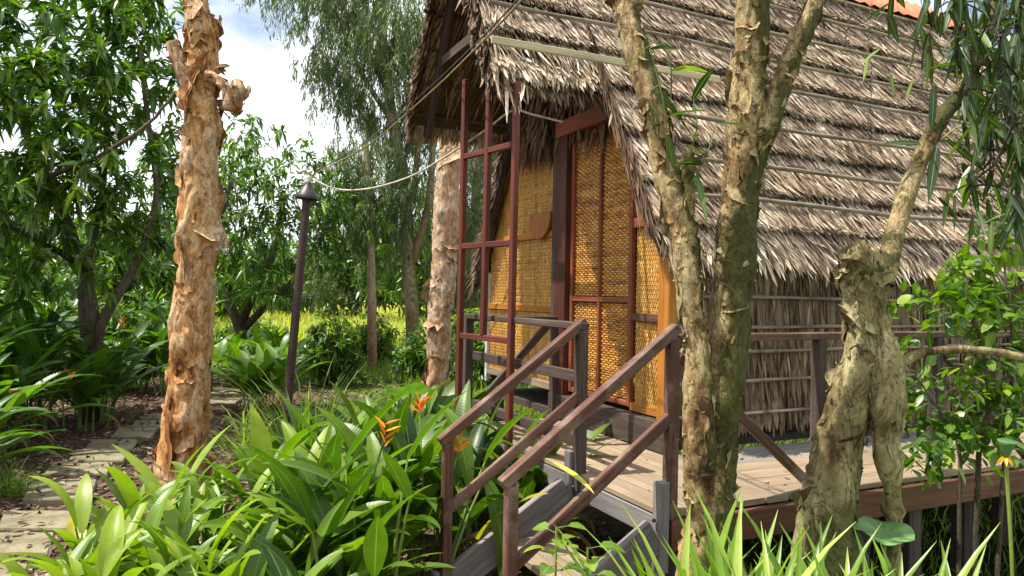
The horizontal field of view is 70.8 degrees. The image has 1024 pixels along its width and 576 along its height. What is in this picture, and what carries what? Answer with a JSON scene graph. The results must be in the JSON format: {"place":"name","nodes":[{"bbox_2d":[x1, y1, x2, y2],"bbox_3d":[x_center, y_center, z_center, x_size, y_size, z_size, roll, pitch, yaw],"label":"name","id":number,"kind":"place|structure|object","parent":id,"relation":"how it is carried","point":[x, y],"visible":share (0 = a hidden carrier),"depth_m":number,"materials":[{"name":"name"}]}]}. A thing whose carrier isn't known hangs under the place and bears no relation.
{"place":"outdoors","nodes":[
{"label":"outdoors","id":0,"kind":"place"},
{"bbox_2d":[0,301,1023,575],"bbox_3d":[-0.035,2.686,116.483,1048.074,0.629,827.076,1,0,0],"label":"ground","id":1,"kind":"structure","parent":0,"point":[616,527],"depth_m":7.42,"materials":[{"name":"soil"}]},
{"bbox_2d":[0,563,27,575],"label":"paving stone","id":2,"kind":"object","parent":1,"relation":"on","point":[4,570],"visible":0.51,"depth_m":3.89,"materials":[{"name":"beige stone"}]},
{"bbox_2d":[0,209,49,287],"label":"background tree","id":3,"kind":"object","parent":1,"relation":"on","point":[19,245],"visible":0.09,"depth_m":19.43,"materials":[{"name":"green plant"}]},
{"bbox_2d":[0,319,50,370],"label":"ginger plant","id":4,"kind":"object","parent":1,"relation":"on","point":[3,363],"visible":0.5,"depth_m":7.22,"materials":[{"name":"green plant"}]},
{"bbox_2d":[0,532,53,560],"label":"paving stone","id":5,"kind":"object","parent":1,"relation":"on","point":[16,544],"visible":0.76,"depth_m":4.33,"materials":[{"name":"beige stone"}]},
{"bbox_2d":[0,451,64,499],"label":"fine grass tuft","id":6,"kind":"object","parent":1,"relation":"on","point":[9,490],"visible":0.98,"depth_m":5.39,"materials":[{"name":"green plant"}]},
{"bbox_2d":[0,322,64,406],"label":"ginger plant","id":7,"kind":"object","parent":1,"relation":"on","point":[3,357],"visible":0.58,"depth_m":6.45,"materials":[{"name":"green plant"}]},
{"bbox_2d":[0,510,70,534],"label":"paving stone","id":8,"kind":"object","parent":1,"relation":"on","point":[31,520],"visible":0.75,"depth_m":4.74,"materials":[{"name":"beige stone"}]},
{"bbox_2d":[0,391,77,461],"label":"ginger plant","id":9,"kind":"object","parent":1,"relation":"on","point":[3,436],"visible":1,"depth_m":5.47,"materials":[{"name":"green plant"}]},
{"bbox_2d":[0,261,79,393],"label":"bush","id":10,"kind":"object","parent":1,"relation":"on","point":[63,306],"visible":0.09,"depth_m":10.43,"materials":[{"name":"green plant"}]},
{"bbox_2d":[0,291,93,422],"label":"ginger plant","id":11,"kind":"object","parent":1,"relation":"on","point":[5,312],"visible":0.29,"depth_m":7.89,"materials":[{"name":"green plant"}]},
{"bbox_2d":[0,185,102,313],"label":"background tree","id":12,"kind":"object","parent":1,"relation":"on","point":[41,292],"visible":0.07,"depth_m":23.48,"materials":[{"name":"green plant"}]},
{"bbox_2d":[0,369,104,460],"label":"ginger plant","id":13,"kind":"object","parent":1,"relation":"on","point":[20,398],"visible":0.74,"depth_m":6.15,"materials":[{"name":"green plant"}]},
{"bbox_2d":[1,284,109,420],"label":"ginger plant","id":14,"kind":"object","parent":1,"relation":"on","point":[31,314],"visible":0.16,"depth_m":8.43,"materials":[{"name":"green plant"}]},
{"bbox_2d":[0,322,118,451],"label":"ginger plant","id":15,"kind":"object","parent":1,"relation":"on","point":[11,372],"visible":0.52,"depth_m":6.96,"materials":[{"name":"green plant"}]},
{"bbox_2d":[22,479,96,505],"bbox_3d":[-3.426,1.544,5.463,0.461,0.061,0.786,1,0,-27],"label":"paving stone","id":16,"kind":"object","parent":1,"relation":"on","point":[51,497],"visible":0.53,"depth_m":5.31,"materials":[{"name":"beige stone"}]},
{"bbox_2d":[0,308,127,434],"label":"ginger plant","id":17,"kind":"object","parent":1,"relation":"on","point":[19,348],"visible":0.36,"depth_m":7.61,"materials":[{"name":"green plant"}]},
{"bbox_2d":[44,462,112,478],"bbox_3d":[-3.656,1.541,6.083,0.654,0.060,0.422,1,0,-4],"label":"paving stone","id":18,"kind":"object","parent":1,"relation":"on","point":[60,471],"visible":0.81,"depth_m":5.99,"materials":[{"name":"beige stone"}]},
{"bbox_2d":[68,449,129,465],"bbox_3d":[-3.768,1.545,6.576,0.463,0.061,0.623,1,0,-22],"label":"paving stone","id":19,"kind":"object","parent":1,"relation":"on","point":[116,457],"visible":0.8,"depth_m":6.49,"materials":[{"name":"beige stone"}]},
{"bbox_2d":[0,484,202,575],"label":"heliconia clump","id":20,"kind":"object","parent":1,"relation":"on","point":[100,517],"visible":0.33,"depth_m":3.05,"materials":[{"name":"green plant"}]},
{"bbox_2d":[35,312,168,415],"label":"ginger plant","id":21,"kind":"object","parent":1,"relation":"on","point":[137,335],"visible":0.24,"depth_m":9.00,"materials":[{"name":"green plant"}]},
{"bbox_2d":[37,332,168,433],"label":"ginger plant","id":22,"kind":"object","parent":1,"relation":"on","point":[84,392],"visible":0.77,"depth_m":8.03,"materials":[{"name":"green plant"}]},
{"bbox_2d":[86,439,137,452],"bbox_3d":[-3.952,1.568,7.113,0.426,0.062,0.644,1,0,-21],"label":"paving stone","id":23,"kind":"object","parent":1,"relation":"on","point":[104,443],"visible":0.69,"depth_m":7.12,"materials":[{"name":"grey stone"}]},
{"bbox_2d":[0,0,224,424],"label":"mango tree","id":24,"kind":"object","parent":1,"relation":"on","point":[33,72],"visible":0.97,"depth_m":8.02,"materials":[{"name":"green plant"}]},
{"bbox_2d":[1,496,235,575],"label":"heliconia clump","id":25,"kind":"object","parent":1,"relation":"on","point":[114,543],"visible":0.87,"depth_m":2.77,"materials":[{"name":"green plant"}]},
{"bbox_2d":[70,285,170,394],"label":"bush","id":26,"kind":"object","parent":1,"relation":"on","point":[135,317],"visible":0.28,"depth_m":10.84,"materials":[{"name":"green plant"}]},
{"bbox_2d":[37,209,218,323],"bbox_3d":[-11.708,-0.493,22.065,5.269,4.689,4.217,1,0,0],"label":"background tree","id":27,"kind":"object","parent":1,"relation":"on","point":[110,265],"visible":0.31,"depth_m":21.44,"materials":[{"name":"green plant"}]},
{"bbox_2d":[110,427,157,440],"bbox_3d":[-4.049,1.569,7.732,0.401,0.061,0.611,1,0,-19],"label":"paving stone","id":28,"kind":"object","parent":1,"relation":"on","point":[131,433],"visible":0.91,"depth_m":7.62,"materials":[{"name":"grey stone"}]},
{"bbox_2d":[127,420,160,428],"bbox_3d":[-4.208,1.591,8.330,0.366,0.060,0.485,1,0,-15],"label":"paving stone","id":29,"kind":"object","parent":1,"relation":"on","point":[137,424],"visible":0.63,"depth_m":8.25,"materials":[{"name":"grey stone"}]},
{"bbox_2d":[25,466,272,573],"bbox_3d":[-1.589,1.186,3.279,0.940,0.824,1.082,1,-1,41],"label":"heliconia clump","id":30,"kind":"object","parent":1,"relation":"on","point":[81,508],"visible":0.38,"depth_m":3.20,"materials":[{"name":"green plant"}]},
{"bbox_2d":[142,413,161,419],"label":"paving stone","id":31,"kind":"object","parent":1,"relation":"on","point":[151,417],"visible":0.33,"depth_m":8.71,"materials":[{"name":"grey stone"}]},
{"bbox_2d":[104,298,224,396],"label":"ginger plant","id":32,"kind":"object","parent":1,"relation":"on","point":[161,355],"visible":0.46,"depth_m":10.42,"materials":[{"name":"green plant"}]},
{"bbox_2d":[127,303,214,363],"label":"bush","id":33,"kind":"object","parent":1,"relation":"on","point":[166,311],"visible":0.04,"depth_m":13.40,"materials":[{"name":"green plant"}]},
{"bbox_2d":[90,424,294,573],"bbox_3d":[-1.524,1.162,3.682,0.912,0.863,1.060,1,0,23],"label":"heliconia clump","id":34,"kind":"object","parent":1,"relation":"on","point":[148,479],"visible":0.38,"depth_m":3.67,"materials":[{"name":"green plant"}]},
{"bbox_2d":[142,0,251,513],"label":"paperbark tree","id":35,"kind":"object","parent":1,"relation":"on","point":[201,240],"visible":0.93,"depth_m":5.19,"materials":[{"name":"brown plant"}]},
{"bbox_2d":[133,226,285,320],"bbox_3d":[-11.095,-0.545,26.173,5.781,5.093,3.741,1,0,0],"label":"background tree","id":36,"kind":"object","parent":1,"relation":"on","point":[221,310],"visible":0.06,"depth_m":25.89,"materials":[{"name":"green plant"}]},
{"bbox_2d":[210,398,241,405],"bbox_3d":[-4.082,1.585,9.995,0.585,0.061,0.461,1,0,-7],"label":"paving stone","id":37,"kind":"object","parent":1,"relation":"on","point":[222,401],"visible":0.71,"depth_m":9.91,"materials":[{"name":"grey stone"}]},
{"bbox_2d":[211,388,242,396],"bbox_3d":[-4.196,1.552,10.721,0.494,0.060,0.539,1,0,-9],"label":"paving stone","id":38,"kind":"object","parent":1,"relation":"on","point":[217,392],"visible":0.48,"depth_m":10.49,"materials":[{"name":"grey stone"}]},
{"bbox_2d":[146,485,313,573],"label":"heliconia clump","id":39,"kind":"object","parent":1,"relation":"on","point":[264,502],"visible":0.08,"depth_m":3.38,"materials":[{"name":"green plant"}]},
{"bbox_2d":[210,330,259,383],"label":"broadleaf plant","id":40,"kind":"object","parent":1,"relation":"on","point":[223,346],"visible":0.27,"depth_m":11.84,"materials":[{"name":"green plant"}]},
{"bbox_2d":[210,395,281,473],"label":"grassy tuft","id":41,"kind":"object","parent":1,"relation":"on","point":[243,443],"visible":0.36,"depth_m":6.45,"materials":[{"name":"green plant"}]},
{"bbox_2d":[213,318,281,344],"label":"bush","id":42,"kind":"object","parent":1,"relation":"on","point":[220,334],"visible":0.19,"depth_m":17.79,"materials":[{"name":"green plant"}]},
{"bbox_2d":[133,498,364,575],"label":"heliconia clump","id":43,"kind":"object","parent":1,"relation":"on","point":[178,547],"visible":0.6,"depth_m":2.90,"materials":[{"name":"green plant"}]},
{"bbox_2d":[35,211,479,305],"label":"distant wood","id":44,"kind":"object","parent":1,"relation":"on","point":[403,304],"visible":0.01,"depth_m":62.01,"materials":[{"name":"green plant"}]},
{"bbox_2d":[120,113,396,369],"bbox_3d":[-4.862,-0.839,13.287,5.344,5.090,3.359,1,0,0],"label":"mango tree","id":45,"kind":"object","parent":1,"relation":"on","point":[263,272],"visible":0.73,"depth_m":13.01,"materials":[{"name":"green plant"}]},
{"bbox_2d":[37,299,479,344],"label":"field grass","id":46,"kind":"structure","parent":1,"relation":"on","point":[306,322],"depth_m":25.44,"materials":[{"name":"green plant"}]},
{"bbox_2d":[224,320,301,354],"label":"broadleaf plant","id":47,"kind":"object","parent":1,"relation":"on","point":[275,338],"visible":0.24,"depth_m":14.24,"materials":[{"name":"green plant"}]},
{"bbox_2d":[213,332,323,385],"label":"broadleaf plant","id":48,"kind":"object","parent":1,"relation":"on","point":[234,348],"visible":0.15,"depth_m":11.49,"materials":[{"name":"green plant"}]},
{"bbox_2d":[208,336,333,411],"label":"ginger plant","id":49,"kind":"object","parent":1,"relation":"on","point":[269,361],"visible":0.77,"depth_m":9.41,"materials":[{"name":"green plant"}]},
{"bbox_2d":[169,404,376,546],"bbox_3d":[-1.224,1.165,4.126,1.060,0.934,1.026,1,0,0],"label":"heliconia clump","id":50,"kind":"object","parent":1,"relation":"on","point":[260,439],"visible":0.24,"depth_m":4.21,"materials":[{"name":"green plant"}]},
{"bbox_2d":[193,537,369,575],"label":"heliconia clump","id":51,"kind":"object","parent":1,"relation":"on","point":[290,569],"visible":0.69,"depth_m":2.60,"materials":[{"name":"green plant"}]},
{"bbox_2d":[191,357,389,449],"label":"grassy tuft","id":52,"kind":"object","parent":1,"relation":"on","point":[308,409],"visible":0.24,"depth_m":5.25,"materials":[{"name":"green plant"}]},
{"bbox_2d":[251,235,341,315],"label":"background tree","id":53,"kind":"object","parent":1,"relation":"on","point":[293,244],"visible":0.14,"depth_m":33.71,"materials":[{"name":"green plant"}]},
{"bbox_2d":[242,510,353,575],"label":"heliconia clump","id":54,"kind":"object","parent":1,"relation":"on","point":[269,561],"visible":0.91,"depth_m":2.73,"materials":[{"name":"green plant"}]},
{"bbox_2d":[282,168,318,431],"bbox_3d":[-2.347,0.192,8.019,0.359,3.049,0.260,1,0,24],"label":"garden lamp","id":55,"kind":"object","parent":1,"relation":"on","point":[306,194],"visible":0.98,"depth_m":7.96,"materials":[{"name":"metal"}]},
{"bbox_2d":[313,0,517,172],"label":"cable","id":56,"kind":"object","parent":55,"relation":"attached to","point":[499,19],"visible":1,"depth_m":4.98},
{"bbox_2d":[312,0,522,174],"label":"cable","id":57,"kind":"object","parent":55,"relation":"attached to","point":[480,43],"visible":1,"depth_m":4.84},
{"bbox_2d":[311,110,561,190],"bbox_3d":[-0.947,-1.171,6.574,0.125,0.404,3.848,1,-1,-43],"label":"cable","id":58,"kind":"object","parent":55,"relation":"attached to","point":[483,131],"visible":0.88,"depth_m":6.21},
{"bbox_2d":[223,382,379,513],"bbox_3d":[-1.402,1.128,4.936,1.096,1.018,1.267,1,0,0],"label":"heliconia clump","id":59,"kind":"object","parent":1,"relation":"on","point":[277,443],"visible":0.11,"depth_m":4.82,"materials":[{"name":"green plant"}]},
{"bbox_2d":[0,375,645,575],"bbox_3d":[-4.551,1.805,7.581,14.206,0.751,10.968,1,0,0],"label":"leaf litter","id":60,"kind":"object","parent":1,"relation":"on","point":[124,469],"visible":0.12,"depth_m":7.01,"materials":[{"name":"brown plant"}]},
{"bbox_2d":[199,448,454,575],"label":"heliconia clump","id":61,"kind":"object","parent":1,"relation":"on","point":[316,503],"visible":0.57,"depth_m":2.99,"materials":[{"name":"green plant"}]},
{"bbox_2d":[219,430,440,575],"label":"heliconia clump","id":62,"kind":"object","parent":1,"relation":"on","point":[384,491],"visible":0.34,"depth_m":3.21,"materials":[{"name":"green plant"}]},
{"bbox_2d":[298,306,368,386],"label":"bush","id":63,"kind":"object","parent":1,"relation":"on","point":[346,361],"visible":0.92,"depth_m":11.88,"materials":[{"name":"green plant"}]},
{"bbox_2d":[226,414,440,569],"bbox_3d":[-0.857,1.152,3.770,1.115,1.136,1.039,1,0,32],"label":"heliconia clump","id":64,"kind":"object","parent":1,"relation":"on","point":[336,451],"visible":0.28,"depth_m":3.56,"materials":[{"name":"green plant"}]},
{"bbox_2d":[228,0,472,354],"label":"drooping tree","id":65,"kind":"object","parent":1,"relation":"on","point":[384,57],"visible":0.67,"depth_m":14.71,"materials":[{"name":"green plant"}]},
{"bbox_2d":[288,123,419,371],"bbox_3d":[-2.971,-0.792,14.237,2.183,5.091,2.861,1,-1,42],"label":"drooping tree","id":66,"kind":"object","parent":1,"relation":"on","point":[357,171],"visible":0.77,"depth_m":13.94,"materials":[{"name":"green plant"}]},
{"bbox_2d":[269,381,441,527],"bbox_3d":[-0.997,1.121,4.619,1.123,1.029,1.018,1,0,0],"label":"heliconia clump","id":67,"kind":"object","parent":1,"relation":"on","point":[362,419],"visible":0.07,"depth_m":4.78,"materials":[{"name":"green plant"}]},
{"bbox_2d":[293,192,420,319],"bbox_3d":[-6.428,-1.146,30.052,5.502,6.148,4.439,1,0,0],"label":"background tree","id":68,"kind":"object","parent":1,"relation":"on","point":[353,304],"visible":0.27,"depth_m":29.49,"materials":[{"name":"green plant"}]},
{"bbox_2d":[323,321,394,367],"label":"broadleaf plant","id":69,"kind":"object","parent":1,"relation":"on","point":[363,345],"visible":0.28,"depth_m":14.20,"materials":[{"name":"green plant"}]},
{"bbox_2d":[314,384,408,438],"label":"heliconia clump","id":70,"kind":"object","parent":1,"relation":"on","point":[389,411],"visible":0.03,"depth_m":5.78,"materials":[{"name":"green plant"}]},
{"bbox_2d":[348,311,400,368],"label":"bush","id":71,"kind":"object","parent":1,"relation":"on","point":[388,347],"visible":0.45,"depth_m":14.41,"materials":[{"name":"green plant"}]},
{"bbox_2d":[256,378,534,575],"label":"heliconia clump","id":72,"kind":"object","parent":1,"relation":"on","point":[375,545],"visible":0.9,"depth_m":3.13,"materials":[{"name":"green plant"}]},
{"bbox_2d":[386,383,435,409],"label":"lotus leaf","id":73,"kind":"object","parent":1,"relation":"on","point":[421,389],"visible":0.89,"depth_m":4.84,"materials":[{"name":"green plant"}]},
{"bbox_2d":[347,179,479,325],"bbox_3d":[-3.180,-1.186,28.123,6.107,6.351,4.682,1,0,0],"label":"background tree","id":74,"kind":"object","parent":1,"relation":"on","point":[398,286],"visible":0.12,"depth_m":27.51,"materials":[{"name":"green plant"}]},
{"bbox_2d":[388,317,454,381],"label":"bush","id":75,"kind":"object","parent":1,"relation":"on","point":[412,361],"visible":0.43,"depth_m":12.32,"materials":[{"name":"green plant"}]},
{"bbox_2d":[316,390,547,575],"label":"heliconia clump","id":76,"kind":"object","parent":1,"relation":"on","point":[427,449],"visible":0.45,"depth_m":3.72,"materials":[{"name":"green plant"}]},
{"bbox_2d":[374,402,495,570],"bbox_3d":[-0.414,1.150,4.315,1.058,1.007,1.367,1,-1,-42],"label":"heliconia clump","id":77,"kind":"object","parent":1,"relation":"on","point":[429,477],"visible":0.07,"depth_m":4.17,"materials":[{"name":"green plant"}]},
{"bbox_2d":[377,378,496,488],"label":"heliconia clump","id":78,"kind":"object","parent":1,"relation":"on","point":[445,396],"visible":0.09,"depth_m":5.37,"materials":[{"name":"green plant"}]},
{"bbox_2d":[421,135,459,399],"bbox_3d":[-0.862,-1.305,9.005,0.597,6.293,0.486,1,0,0],"label":"paperbark tree","id":79,"kind":"object","parent":1,"relation":"on","point":[438,291],"visible":0.56,"depth_m":8.88,"materials":[{"name":"brown plant"}]},
{"bbox_2d":[417,144,497,331],"bbox_3d":[-0.558,-2.228,16.534,3.396,8.379,3.364,1,0,0],"label":"drooping tree","id":80,"kind":"object","parent":1,"relation":"on","point":[474,214],"visible":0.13,"depth_m":15.85,"materials":[{"name":"green plant"}]},
{"bbox_2d":[449,307,524,388],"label":"bush","id":81,"kind":"object","parent":1,"relation":"on","point":[479,345],"visible":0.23,"depth_m":11.30,"materials":[{"name":"green plant"}]},
{"bbox_2d":[454,79,520,525],"bbox_3d":[-0.171,0.138,4.524,0.038,3.020,0.625,1,-1,-37],"label":"red timber frame","id":82,"kind":"object","parent":1,"relation":"on","point":[486,152],"visible":0.73,"depth_m":4.51,"materials":[{"name":"brown wood"}]},
{"bbox_2d":[412,379,604,575],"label":"heliconia clump","id":83,"kind":"object","parent":1,"relation":"on","point":[483,436],"visible":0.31,"depth_m":3.91,"materials":[{"name":"green plant"}]},
{"bbox_2d":[475,412,621,573],"bbox_3d":[0.210,1.201,4.237,0.950,0.896,1.102,1,0,0],"label":"heliconia clump","id":84,"kind":"object","parent":1,"relation":"on","point":[538,483],"visible":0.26,"depth_m":4.04,"materials":[{"name":"green plant"}]},
{"bbox_2d":[523,521,586,575],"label":"seedling","id":85,"kind":"object","parent":1,"relation":"on","point":[545,568],"visible":0.94,"depth_m":2.14,"materials":[{"name":"green plant"}]},
{"bbox_2d":[431,317,680,575],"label":"wooden stairs","id":86,"kind":"structure","parent":1,"relation":"on","point":[555,506],"depth_m":3.14,"materials":[{"name":"brown wood"}]},
{"bbox_2d":[553,462,593,492],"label":"fallen leaf","id":87,"kind":"object","parent":86,"relation":"on","point":[576,476],"visible":1,"depth_m":2.87,"materials":[{"name":"yellow plant"}]},
{"bbox_2d":[221,339,908,487],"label":"grass","id":88,"kind":"structure","parent":1,"relation":"on","point":[385,364],"depth_m":11.80,"materials":[{"name":"plant"}]},
{"bbox_2d":[560,541,625,575],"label":"seedling","id":89,"kind":"object","parent":1,"relation":"on","point":[592,564],"visible":0.77,"depth_m":2.19,"materials":[{"name":"green plant"}]},
{"bbox_2d":[401,0,1023,565],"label":"thatched hut","id":90,"kind":"object","parent":1,"relation":"on","point":[599,258],"visible":0.65,"depth_m":5.04,"materials":[{"name":"brown wood"}]},
{"bbox_2d":[530,211,551,238],"bbox_3d":[0.228,-0.478,5.586,0.028,0.198,0.345,1,0,-25],"label":"wooden plaque","id":91,"kind":"object","parent":90,"relation":"attached to","point":[540,225],"visible":0.91,"depth_m":5.57,"materials":[{"name":"brown wood"}]},
{"bbox_2d":[568,123,635,406],"bbox_3d":[0.601,-0.175,4.861,0.041,1.840,0.765,1,0,-25],"label":"door","id":92,"kind":"structure","parent":90,"relation":"in","point":[619,263],"depth_m":4.84,"materials":[{"name":"yellow wicker"}]},
{"bbox_2d":[553,483,877,575],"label":"strap leaf plant","id":93,"kind":"object","parent":1,"relation":"on","point":[683,567],"visible":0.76,"depth_m":2.09,"materials":[{"name":"green plant"}]},
{"bbox_2d":[604,0,828,575],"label":"paperbark tree","id":94,"kind":"object","parent":1,"relation":"on","point":[715,357],"visible":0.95,"depth_m":2.64,"materials":[{"name":"brown plant"}]},
{"bbox_2d":[462,313,1023,575],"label":"timber deck","id":95,"kind":"structure","parent":1,"relation":"on","point":[658,475],"depth_m":3.67,"materials":[{"name":"brown wood"}]},
{"bbox_2d":[491,424,1023,490],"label":"deck litter","id":96,"kind":"object","parent":95,"relation":"on","point":[787,471],"visible":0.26,"depth_m":3.92,"materials":[{"name":"brown plant"}]},
{"bbox_2d":[555,486,999,575],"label":"strap leaf plant","id":97,"kind":"object","parent":1,"relation":"on","point":[770,564],"visible":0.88,"depth_m":2.12,"materials":[{"name":"green plant"}]},
{"bbox_2d":[680,529,950,575],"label":"strap leaf plant","id":98,"kind":"object","parent":1,"relation":"on","point":[887,568],"visible":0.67,"depth_m":2.37,"materials":[{"name":"green plant"}]},
{"bbox_2d":[672,500,979,575],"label":"strap leaf plant","id":99,"kind":"object","parent":1,"relation":"on","point":[714,572],"visible":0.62,"depth_m":2.22,"materials":[{"name":"green plant"}]},
{"bbox_2d":[719,524,986,575],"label":"strap leaf plant","id":100,"kind":"object","parent":1,"relation":"on","point":[846,572],"visible":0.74,"depth_m":2.33,"materials":[{"name":"green plant"}]},
{"bbox_2d":[853,516,914,575],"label":"lotus leaf","id":101,"kind":"object","parent":1,"relation":"on","point":[891,533],"visible":0.98,"depth_m":2.75,"materials":[{"name":"green plant"}]},
{"bbox_2d":[790,0,1023,575],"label":"paperbark tree","id":102,"kind":"object","parent":1,"relation":"on","point":[865,377],"visible":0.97,"depth_m":2.84,"materials":[{"name":"brown plant"}]},
{"bbox_2d":[888,214,1023,575],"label":"leafy shrub","id":103,"kind":"object","parent":1,"relation":"on","point":[969,436],"visible":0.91,"depth_m":3.34,"materials":[{"name":"green plant"}]},
{"bbox_2d":[996,438,1017,575],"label":"lotus seed pod","id":104,"kind":"object","parent":1,"relation":"on","point":[1007,446],"visible":1,"depth_m":2.44,"materials":[{"name":"green plant"}]},
{"bbox_2d":[0,0,1023,281],"label":"sky","id":105,"kind":"structure","parent":0,"point":[262,64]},
{"bbox_2d":[679,419,1023,575],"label":"pond water","id":106,"kind":"structure","parent":0,"point":[747,546],"depth_m":5.60,"materials":[{"name":"black liquid"}]},
{"bbox_2d":[678,428,1023,575],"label":"pond grass","id":107,"kind":"structure","parent":106,"relation":"in","point":[945,529],"depth_m":5.52,"materials":[{"name":"green plant"}]}
]}

